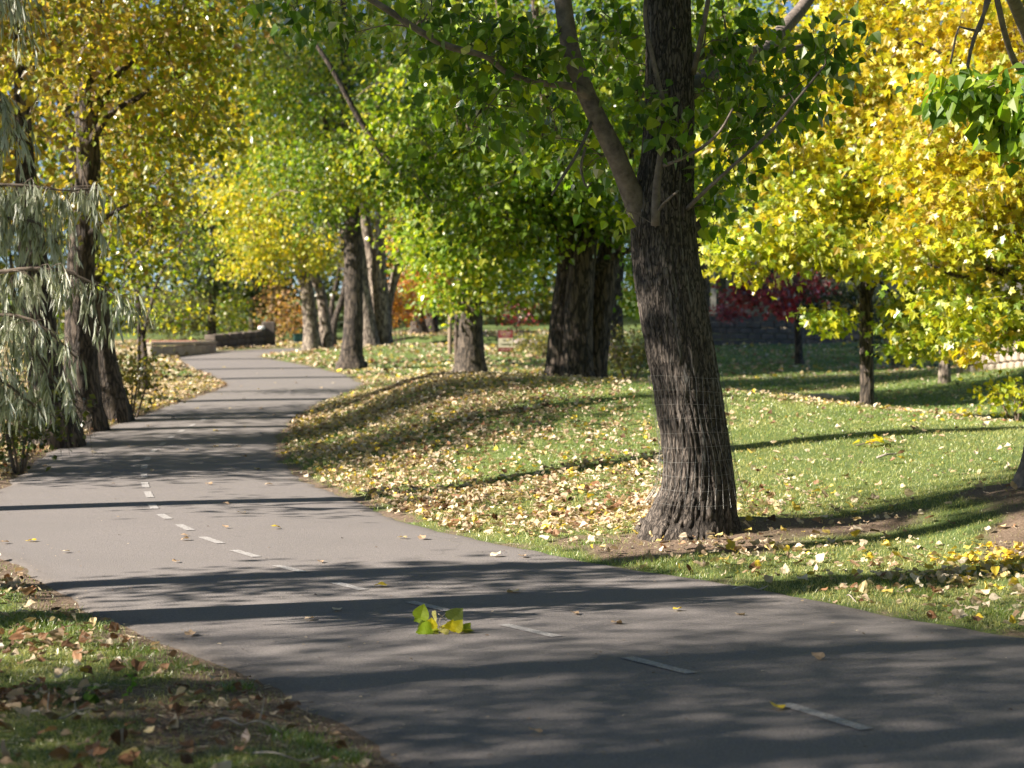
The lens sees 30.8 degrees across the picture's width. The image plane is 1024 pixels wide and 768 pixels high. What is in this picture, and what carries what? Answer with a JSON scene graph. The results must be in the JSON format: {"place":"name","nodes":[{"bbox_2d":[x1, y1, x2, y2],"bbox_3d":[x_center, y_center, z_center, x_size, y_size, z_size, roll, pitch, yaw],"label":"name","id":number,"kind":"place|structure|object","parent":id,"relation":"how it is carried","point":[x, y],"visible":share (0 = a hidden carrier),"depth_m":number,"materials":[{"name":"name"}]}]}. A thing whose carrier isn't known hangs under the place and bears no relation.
{"place":"outdoors","nodes":[
{"label":"outdoors","id":0,"kind":"place"},
{"bbox_2d":[0,0,1005,295],"label":"sky","id":1,"kind":"structure","parent":0,"point":[788,4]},
{"bbox_2d":[0,348,1023,767],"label":"asphalt path","id":2,"kind":"structure","parent":0,"point":[890,692],"depth_m":9.74,"materials":[{"name":"grey asphalt"}]},
{"bbox_2d":[185,629,194,634],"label":"fallen leaf","id":3,"kind":"object","parent":2,"relation":"on","point":[190,632],"visible":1,"depth_m":9.52,"materials":[{"name":"beige plant"}]},
{"bbox_2d":[413,604,473,634],"bbox_3d":[-0.355,1.228,9.604,0.327,0.174,0.137,0,2,0],"label":"leafy sprig","id":4,"kind":"object","parent":2,"relation":"on","point":[430,625],"visible":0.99,"depth_m":9.61,"materials":[{"name":"green plant"}]},
{"bbox_2d":[8,431,1013,763],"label":"leaf crumbs","id":5,"kind":"object","parent":2,"relation":"on","point":[478,673],"visible":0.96,"depth_m":9.17,"materials":[{"name":"beige plant"}]},
{"bbox_2d":[529,727,542,732],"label":"fallen leaf","id":6,"kind":"object","parent":2,"relation":"on","point":[539,730],"visible":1,"depth_m":7.23,"materials":[{"name":"beige plant"}]},
{"bbox_2d":[732,585,767,589],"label":"fallen twig","id":7,"kind":"object","parent":2,"relation":"on","point":[750,587],"visible":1,"depth_m":11.18,"materials":[{"name":"wood"}]},
{"bbox_2d":[770,701,785,707],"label":"fallen leaf","id":8,"kind":"object","parent":2,"relation":"on","point":[778,706],"visible":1,"depth_m":7.68,"materials":[{"name":"yellow plant"}]},
{"bbox_2d":[811,652,824,659],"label":"fallen leaf","id":9,"kind":"object","parent":2,"relation":"on","point":[819,655],"visible":1,"depth_m":8.82,"materials":[{"name":"beige plant"}]},
{"bbox_2d":[0,294,1023,767],"bbox_3d":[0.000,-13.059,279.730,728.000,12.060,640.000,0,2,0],"label":"lawn","id":10,"kind":"structure","parent":0,"point":[1010,518],"depth_m":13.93,"materials":[{"name":"green plant"}]},
{"bbox_2d":[0,373,97,473],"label":"shrub","id":11,"kind":"object","parent":10,"relation":"on","point":[13,440],"visible":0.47,"depth_m":19.99,"materials":[{"name":"green plant"}]},
{"bbox_2d":[31,693,96,718],"bbox_3d":[-1.761,1.264,7.355,0.260,0.107,0.257,-1,2,-20],"label":"fallen twig","id":12,"kind":"object","parent":10,"relation":"on","point":[68,715],"visible":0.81,"depth_m":7.29,"materials":[{"name":"brown wood"}]},
{"bbox_2d":[0,0,134,422],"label":"cottonwood tree","id":13,"kind":"object","parent":10,"relation":"on","point":[116,403],"visible":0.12,"depth_m":28.89,"materials":[{"name":"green plant"}]},
{"bbox_2d":[0,0,162,454],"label":"russian olive tree","id":14,"kind":"object","parent":10,"relation":"on","point":[28,226],"visible":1,"depth_m":9.58,"materials":[{"name":"green plant"}]},
{"bbox_2d":[79,649,92,689],"bbox_3d":[-1.828,1.230,7.970,0.058,0.178,0.050,-1,2,-19],"label":"weed","id":15,"kind":"object","parent":10,"relation":"on","point":[83,669],"visible":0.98,"depth_m":7.98,"materials":[{"name":"green plant"}]},
{"bbox_2d":[0,0,181,448],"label":"cottonwood tree","id":16,"kind":"object","parent":10,"relation":"on","point":[22,91],"visible":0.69,"depth_m":23.82,"materials":[{"name":"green plant"}]},
{"bbox_2d":[83,685,99,703],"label":"weed","id":17,"kind":"object","parent":10,"relation":"on","point":[90,697],"visible":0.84,"depth_m":7.66,"materials":[{"name":"green plant"}]},
{"bbox_2d":[122,671,136,697],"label":"weed","id":18,"kind":"object","parent":10,"relation":"on","point":[132,684],"visible":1,"depth_m":7.84,"materials":[{"name":"green plant"}]},
{"bbox_2d":[0,0,280,432],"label":"cottonwood tree","id":19,"kind":"object","parent":10,"relation":"on","point":[164,32],"visible":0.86,"depth_m":26.99,"materials":[{"name":"yellow plant"}]},
{"bbox_2d":[117,340,196,417],"bbox_3d":[-6.176,-0.072,30.005,1.756,1.337,1.888,0,2,10],"label":"shrub","id":20,"kind":"object","parent":10,"relation":"on","point":[132,372],"visible":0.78,"depth_m":30.02,"materials":[{"name":"green plant"}]},
{"bbox_2d":[113,253,236,340],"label":"shrub","id":21,"kind":"object","parent":10,"relation":"on","point":[192,302],"visible":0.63,"depth_m":73.66,"materials":[{"name":"green plant"}]},
{"bbox_2d":[146,341,216,356],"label":"concrete wall","id":22,"kind":"structure","parent":10,"relation":"on","point":[181,348],"depth_m":58.52,"materials":[{"name":"grey concrete"}]},
{"bbox_2d":[146,340,197,344],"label":"wall cap","id":23,"kind":"object","parent":22,"relation":"on","point":[170,341],"visible":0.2,"depth_m":65.79,"materials":[{"name":"beige concrete"}]},
{"bbox_2d":[100,143,284,391],"bbox_3d":[-7.258,-2.316,37.403,4.441,5.300,5.253,-1,2,-36],"label":"ash tree","id":24,"kind":"object","parent":10,"relation":"on","point":[141,331],"visible":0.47,"depth_m":36.77,"materials":[{"name":"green plant"}]},
{"bbox_2d":[157,162,258,334],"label":"deciduous tree","id":25,"kind":"object","parent":10,"relation":"on","point":[209,286],"visible":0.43,"depth_m":74.25,"materials":[{"name":"green plant"}]},
{"bbox_2d":[185,268,259,333],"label":"thicket","id":26,"kind":"object","parent":10,"relation":"on","point":[237,287],"visible":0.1,"depth_m":81.56,"materials":[{"name":"green plant"}]},
{"bbox_2d":[191,284,262,334],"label":"shrub","id":27,"kind":"object","parent":10,"relation":"on","point":[231,321],"visible":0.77,"depth_m":75.84,"materials":[{"name":"green plant"}]},
{"bbox_2d":[205,321,275,348],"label":"stone wall","id":28,"kind":"structure","parent":10,"relation":"on","point":[266,336],"depth_m":66.24,"materials":[{"name":"grey stone"}]},
{"bbox_2d":[214,697,281,732],"bbox_3d":[-1.027,1.278,7.213,0.316,0.123,0.054,1,2,19],"label":"fallen twig","id":29,"kind":"object","parent":10,"relation":"on","point":[235,722],"visible":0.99,"depth_m":7.20,"materials":[{"name":"brown wood"}]},
{"bbox_2d":[159,0,343,350],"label":"cottonwood tree","id":30,"kind":"object","parent":10,"relation":"on","point":[306,267],"visible":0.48,"depth_m":58.67,"materials":[{"name":"yellow plant"}]},
{"bbox_2d":[209,152,300,330],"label":"deciduous tree","id":31,"kind":"object","parent":10,"relation":"on","point":[258,291],"visible":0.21,"depth_m":77.53,"materials":[{"name":"green plant"}]},
{"bbox_2d":[237,274,302,340],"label":"shrub","id":32,"kind":"object","parent":10,"relation":"on","point":[283,311],"visible":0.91,"depth_m":73.62,"materials":[{"name":"orange plant"}]},
{"bbox_2d":[252,751,319,761],"bbox_3d":[-0.820,1.327,6.641,0.259,0.036,0.072,0,2,14],"label":"fallen twig","id":33,"kind":"object","parent":10,"relation":"on","point":[273,752],"visible":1,"depth_m":6.62,"materials":[{"name":"grey wood"}]},
{"bbox_2d":[258,295,318,337],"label":"shrub","id":34,"kind":"object","parent":10,"relation":"on","point":[299,320],"visible":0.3,"depth_m":79.94,"materials":[{"name":"orange plant"}]},
{"bbox_2d":[293,333,302,342],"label":"utility box","id":35,"kind":"object","parent":10,"relation":"on","point":[298,337],"visible":0.49,"depth_m":71.74,"materials":[{"name":"green metal"}]},
{"bbox_2d":[0,0,596,333],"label":"woods","id":36,"kind":"object","parent":10,"relation":"on","point":[328,286],"visible":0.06,"depth_m":92.15,"materials":[{"name":"green plant"}]},
{"bbox_2d":[207,0,426,370],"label":"cottonwood tree","id":37,"kind":"object","parent":10,"relation":"on","point":[324,198],"visible":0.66,"depth_m":46.28,"materials":[{"name":"green plant"}]},
{"bbox_2d":[275,203,402,344],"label":"locust tree","id":38,"kind":"object","parent":10,"relation":"on","point":[334,318],"visible":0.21,"depth_m":67.85,"materials":[{"name":"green plant"}]},
{"bbox_2d":[254,0,486,346],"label":"cottonwood tree","id":39,"kind":"object","parent":10,"relation":"on","point":[378,299],"visible":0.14,"depth_m":57.08,"materials":[{"name":"green plant"}]},
{"bbox_2d":[392,281,433,343],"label":"shrub","id":40,"kind":"object","parent":10,"relation":"on","point":[398,309],"visible":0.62,"depth_m":62.00,"materials":[{"name":"orange plant"}]},
{"bbox_2d":[374,210,458,333],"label":"cottonwood tree","id":41,"kind":"object","parent":10,"relation":"on","point":[425,324],"visible":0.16,"depth_m":71.69,"materials":[{"name":"green plant"}]},
{"bbox_2d":[309,0,554,371],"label":"cottonwood tree","id":42,"kind":"object","parent":10,"relation":"on","point":[470,288],"visible":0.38,"depth_m":41.62,"materials":[{"name":"green plant"}]},
{"bbox_2d":[448,315,451,354],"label":"wooden post","id":43,"kind":"object","parent":10,"relation":"on","point":[450,339],"visible":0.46,"depth_m":51.94,"materials":[{"name":"brown wood"}]},
{"bbox_2d":[454,311,458,363],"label":"wooden post","id":44,"kind":"object","parent":10,"relation":"on","point":[456,326],"visible":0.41,"depth_m":48.94,"materials":[{"name":"brown wood"}]},
{"bbox_2d":[0,329,978,380],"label":"distant leaf litter","id":45,"kind":"object","parent":10,"relation":"on","point":[369,371],"visible":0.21,"depth_m":51.58,"materials":[{"name":"yellow plant"}]},
{"bbox_2d":[498,331,512,351],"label":"yard sign","id":46,"kind":"object","parent":10,"relation":"on","point":[503,342],"visible":0.88,"depth_m":52.98,"materials":[{"name":"metal"}]},
{"bbox_2d":[0,367,1023,501],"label":"fallen leaf litter","id":47,"kind":"object","parent":10,"relation":"on","point":[377,393],"visible":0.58,"depth_m":21.84,"materials":[{"name":"yellow plant"}]},
{"bbox_2d":[0,459,1023,767],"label":"fallen leaf litter","id":48,"kind":"object","parent":10,"relation":"on","point":[634,505],"visible":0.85,"depth_m":11.79,"materials":[{"name":"yellow plant"}]},
{"bbox_2d":[0,420,1023,767],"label":"straw debris","id":49,"kind":"object","parent":10,"relation":"on","point":[160,742],"visible":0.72,"depth_m":7.61,"materials":[{"name":"brown plant"}]},
{"bbox_2d":[487,301,544,332],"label":"shrub","id":50,"kind":"object","parent":10,"relation":"on","point":[512,321],"visible":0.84,"depth_m":71.89,"materials":[{"name":"red plant"}]},
{"bbox_2d":[513,338,527,343],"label":"boulder","id":51,"kind":"object","parent":10,"relation":"on","point":[517,340],"visible":0.3,"depth_m":65.76,"materials":[{"name":"stone"}]},
{"bbox_2d":[499,324,547,356],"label":"shrub","id":52,"kind":"object","parent":10,"relation":"on","point":[539,344],"visible":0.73,"depth_m":51.93,"materials":[{"name":"green plant"}]},
{"bbox_2d":[235,0,883,541],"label":"cottonwood tree","id":53,"kind":"object","parent":10,"relation":"on","point":[663,204],"visible":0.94,"depth_m":13.36,"materials":[{"name":"green plant"}]},
{"bbox_2d":[645,374,747,508],"bbox_3d":[1.351,0.405,13.621,0.762,0.963,0.764,0,2,0],"label":"wire guard","id":54,"kind":"object","parent":53,"relation":"attached to","point":[695,446],"visible":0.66,"depth_m":13.42,"materials":[{"name":"grey metal"}]},
{"bbox_2d":[338,0,805,380],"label":"cottonwood tree","id":55,"kind":"object","parent":10,"relation":"on","point":[511,203],"visible":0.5,"depth_m":28.32,"materials":[{"name":"green plant"}]},
{"bbox_2d":[608,314,649,380],"bbox_3d":[2.481,-0.799,40.079,2.217,1.605,2.667,0,2,0],"label":"shrub","id":56,"kind":"object","parent":10,"relation":"on","point":[622,357],"visible":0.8,"depth_m":39.88,"materials":[{"name":"green plant"}]},
{"bbox_2d":[531,89,780,359],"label":"cottonwood tree","id":57,"kind":"object","parent":10,"relation":"on","point":[618,308],"visible":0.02,"depth_m":51.83,"materials":[{"name":"green plant"}]},
{"bbox_2d":[578,0,834,326],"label":"cottonwood tree","id":58,"kind":"object","parent":10,"relation":"on","point":[699,180],"visible":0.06,"depth_m":36.38,"materials":[{"name":"green plant"}]},
{"bbox_2d":[709,303,760,344],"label":"shrub","id":59,"kind":"object","parent":10,"relation":"on","point":[725,311],"visible":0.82,"depth_m":64.37,"materials":[{"name":"red plant"}]},
{"bbox_2d":[488,0,1021,321],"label":"woods","id":60,"kind":"object","parent":10,"relation":"on","point":[544,279],"visible":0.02,"depth_m":101.40,"materials":[{"name":"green plant"}]},
{"bbox_2d":[709,200,852,364],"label":"maple tree","id":61,"kind":"object","parent":10,"relation":"on","point":[792,296],"visible":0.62,"depth_m":49.29,"materials":[{"name":"red plant"}]},
{"bbox_2d":[709,314,858,344],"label":"block wall","id":62,"kind":"structure","parent":10,"relation":"on","point":[755,333],"depth_m":65.88,"materials":[{"name":"grey concrete"}]},
{"bbox_2d":[761,269,851,313],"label":"shrub","id":63,"kind":"object","parent":10,"relation":"on","point":[824,298],"visible":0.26,"depth_m":68.45,"materials":[{"name":"red plant"}]},
{"bbox_2d":[818,393,830,398],"bbox_3d":[5.201,0.222,30.930,0.223,0.149,0.199,0,2,0],"label":"river stone","id":64,"kind":"object","parent":10,"relation":"on","point":[820,395],"visible":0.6,"depth_m":30.86,"materials":[{"name":"stone"}]},
{"bbox_2d":[821,395,831,399],"bbox_3d":[5.238,0.240,30.852,0.196,0.104,0.134,0,2,0],"label":"river stone","id":65,"kind":"object","parent":10,"relation":"on","point":[826,397],"visible":0.48,"depth_m":30.80,"materials":[{"name":"stone"}]},
{"bbox_2d":[694,0,1001,405],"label":"maple tree","id":66,"kind":"object","parent":10,"relation":"on","point":[828,210],"visible":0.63,"depth_m":24.24,"materials":[{"name":"yellow plant"}]},
{"bbox_2d":[804,268,897,332],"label":"shrub","id":67,"kind":"object","parent":10,"relation":"on","point":[853,297],"visible":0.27,"depth_m":69.41,"materials":[{"name":"red plant"}]},
{"bbox_2d":[852,434,889,445],"bbox_3d":[3.452,0.539,17.832,0.344,0.110,0.241,0,2,0],"label":"leafy sprig","id":68,"kind":"object","parent":10,"relation":"on","point":[879,439],"visible":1,"depth_m":17.81,"materials":[{"name":"yellow plant"}]},
{"bbox_2d":[876,453,896,458],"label":"fallen twig","id":69,"kind":"object","parent":10,"relation":"on","point":[880,456],"visible":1,"depth_m":17.15,"materials":[{"name":"beige wood"}]},
{"bbox_2d":[852,285,950,368],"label":"shrub","id":70,"kind":"object","parent":10,"relation":"on","point":[878,347],"visible":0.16,"depth_m":46.10,"materials":[{"name":"green plant"}]},
{"bbox_2d":[817,0,1023,374],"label":"maple tree","id":71,"kind":"object","parent":10,"relation":"on","point":[981,215],"visible":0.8,"depth_m":21.16,"materials":[{"name":"yellow plant"}]},
{"bbox_2d":[857,134,1019,383],"bbox_3d":[7.957,-2.886,33.992,4.347,6.092,4.720,1,2,21],"label":"maple tree","id":72,"kind":"object","parent":10,"relation":"on","point":[944,373],"depth_m":33.91,"materials":[{"name":"yellow plant"}]},
{"bbox_2d":[895,0,1023,487],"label":"cottonwood tree","id":73,"kind":"object","parent":10,"relation":"on","point":[992,111],"visible":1,"depth_m":10.86,"materials":[{"name":"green plant"}]},
{"bbox_2d":[948,407,980,416],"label":"leafy sprig","id":74,"kind":"object","parent":10,"relation":"on","point":[959,410],"visible":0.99,"depth_m":22.09,"materials":[{"name":"yellow plant"}]},
{"bbox_2d":[956,337,1023,372],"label":"retaining wall","id":75,"kind":"structure","parent":10,"relation":"on","point":[1008,361],"depth_m":36.08,"materials":[{"name":"concrete"}]},
{"bbox_2d":[958,367,1023,421],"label":"shrub","id":76,"kind":"object","parent":10,"relation":"on","point":[1001,392],"visible":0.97,"depth_m":24.03,"materials":[{"name":"yellow plant"}]},
{"bbox_2d":[709,150,1023,325],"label":"apartment building","id":77,"kind":"structure","parent":0,"point":[713,299],"depth_m":75.89,"materials":[{"name":"beige paint"}]},
{"bbox_2d":[709,273,727,313],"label":"window","id":78,"kind":"structure","parent":77,"relation":"in","point":[724,282],"depth_m":75.89,"materials":[{"name":"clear glass"}]},
{"bbox_2d":[739,267,776,303],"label":"window","id":79,"kind":"structure","parent":77,"relation":"in","point":[771,271],"depth_m":75.87,"materials":[{"name":"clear glass"}]},
{"bbox_2d":[831,272,855,306],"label":"window","id":80,"kind":"structure","parent":77,"relation":"in","point":[836,272],"depth_m":75.89,"materials":[{"name":"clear glass"}]}
]}

